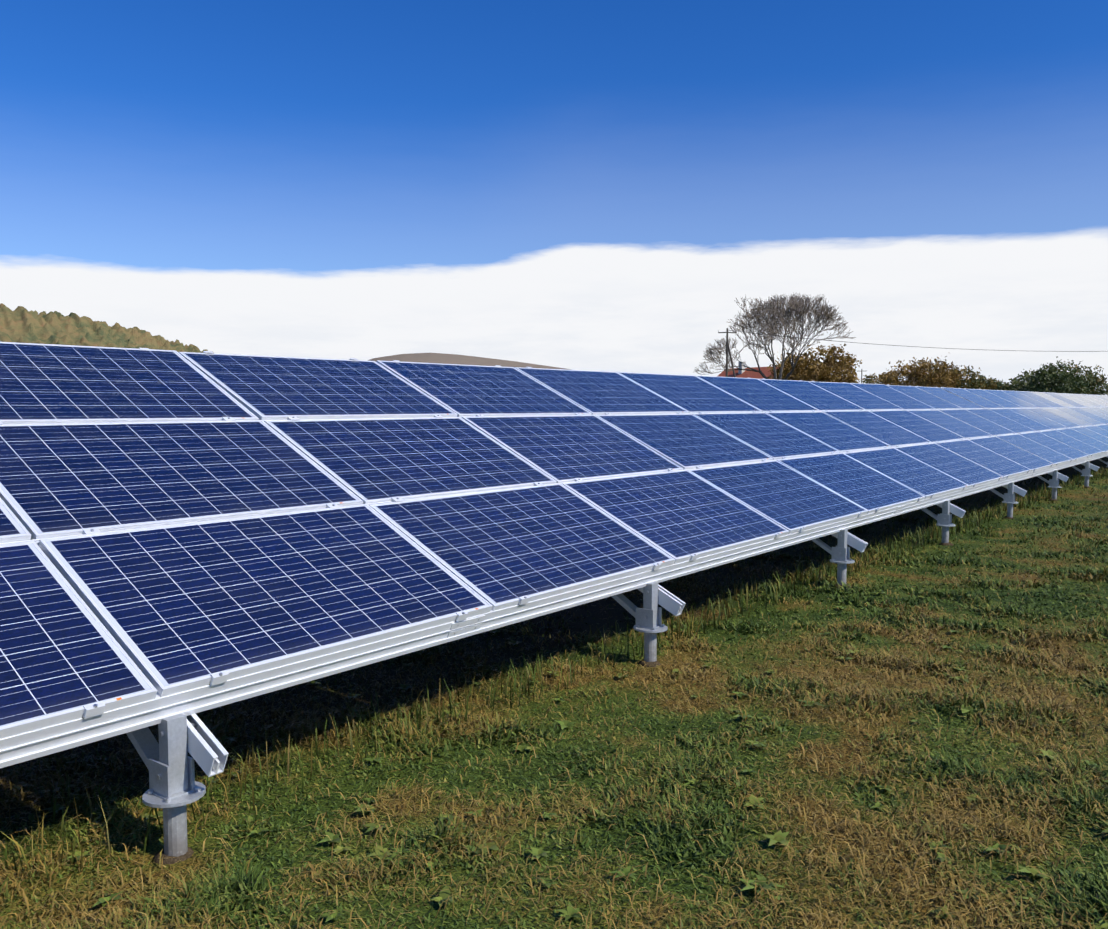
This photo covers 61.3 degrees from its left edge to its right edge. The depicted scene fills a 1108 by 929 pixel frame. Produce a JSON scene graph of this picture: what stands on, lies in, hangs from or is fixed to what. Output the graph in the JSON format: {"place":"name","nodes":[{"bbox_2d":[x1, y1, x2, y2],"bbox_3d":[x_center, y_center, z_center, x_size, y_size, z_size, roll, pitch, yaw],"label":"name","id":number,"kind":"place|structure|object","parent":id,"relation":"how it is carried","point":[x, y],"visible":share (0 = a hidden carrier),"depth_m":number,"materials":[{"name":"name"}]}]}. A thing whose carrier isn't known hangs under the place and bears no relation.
{"place":"outdoors","nodes":[
{"label":"outdoors","id":0,"kind":"place"},
{"bbox_2d":[0,303,207,352],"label":"hill","id":1,"kind":"structure","parent":0,"point":[20,324],"depth_m":426.34,"materials":[{"name":"green plant"}]},
{"bbox_2d":[367,353,570,369],"bbox_3d":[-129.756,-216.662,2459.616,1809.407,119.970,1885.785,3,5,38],"label":"hill","id":2,"kind":"structure","parent":0,"point":[441,358],"depth_m":1982.70,"materials":[{"name":"grey"}]},
{"bbox_2d":[0,457,1107,928],"bbox_3d":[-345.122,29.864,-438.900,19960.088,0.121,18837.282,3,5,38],"label":"meadow ground","id":3,"kind":"structure","parent":0,"point":[600,615],"depth_m":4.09,"materials":[{"name":"green plant"}]},
{"bbox_2d":[0,348,1107,856],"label":"mounting frame","id":4,"kind":"object","parent":3,"relation":"on","point":[168,762],"visible":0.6,"depth_m":3.79,"materials":[{"name":"metal"}]},
{"bbox_2d":[0,342,1107,738],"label":"solar panels","id":5,"kind":"object","parent":4,"relation":"on","point":[114,618],"visible":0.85,"depth_m":5.27,"materials":[{"name":"glass"}]},
{"bbox_2d":[153,486,1090,864],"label":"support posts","id":6,"kind":"object","parent":3,"relation":"on","point":[191,852],"visible":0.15,"depth_m":3.23,"materials":[{"name":"grey metal"}]},
{"bbox_2d":[718,328,736,376],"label":"utility pole","id":7,"kind":"object","parent":3,"relation":"on","point":[727,344],"visible":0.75,"depth_m":78.13,"materials":[{"name":"brown wood"}]},
{"bbox_2d":[730,330,1100,351],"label":"power line","id":8,"kind":"object","parent":7,"relation":"attached to","point":[928,347],"visible":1,"depth_m":80.06,"materials":[{"name":"grey metal"}]},
{"bbox_2d":[717,362,779,378],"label":"farmhouse","id":9,"kind":"object","parent":3,"relation":"on","point":[748,374],"visible":0.1,"depth_m":114.67,"materials":[{"name":"orange"}]},
{"bbox_2d":[695,292,855,379],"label":"bare walnut tree","id":10,"kind":"object","parent":3,"relation":"on","point":[801,308],"visible":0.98,"depth_m":86.50,"materials":[{"name":"grey plant"}]},
{"bbox_2d":[759,344,861,382],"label":"bush","id":11,"kind":"object","parent":3,"relation":"on","point":[830,368],"depth_m":92.74,"materials":[{"name":"plant"}]},
{"bbox_2d":[861,372,914,385],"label":"bush","id":12,"kind":"object","parent":3,"relation":"on","point":[869,380],"visible":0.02,"depth_m":125.59,"materials":[{"name":"green plant"}]},
{"bbox_2d":[877,357,962,387],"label":"bush","id":13,"kind":"object","parent":3,"relation":"on","point":[921,376],"depth_m":116.31,"materials":[{"name":"plant"}]},
{"bbox_2d":[923,362,986,389],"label":"bush","id":14,"kind":"object","parent":3,"relation":"on","point":[971,383],"visible":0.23,"depth_m":125.15,"materials":[{"name":"green plant"}]},
{"bbox_2d":[976,376,1010,390],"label":"bush","id":15,"kind":"object","parent":3,"relation":"on","point":[992,384],"visible":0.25,"depth_m":133.95,"materials":[{"name":"green plant"}]},
{"bbox_2d":[1005,370,1060,390],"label":"bush","id":16,"kind":"object","parent":3,"relation":"on","point":[1016,380],"depth_m":132.15,"materials":[{"name":"green plant"}]},
{"bbox_2d":[1007,356,1105,394],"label":"bush","id":17,"kind":"object","parent":3,"relation":"on","point":[1052,373],"depth_m":124.72,"materials":[{"name":"green plant"}]},
{"bbox_2d":[1047,360,1107,394],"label":"bush","id":18,"kind":"object","parent":3,"relation":"on","point":[1101,380],"visible":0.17,"depth_m":127.12,"materials":[{"name":"green plant"}]},
{"bbox_2d":[0,229,1107,394],"bbox_3d":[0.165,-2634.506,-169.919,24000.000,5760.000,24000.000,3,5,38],"label":"cloud","id":19,"kind":"structure","parent":0,"point":[1033,302],"depth_m":11411.42,"materials":[{"name":"white"}]},
{"bbox_2d":[0,0,1107,275],"label":"sky","id":20,"kind":"structure","parent":0,"point":[301,137],"materials":[{"name":"blue"}]}
]}

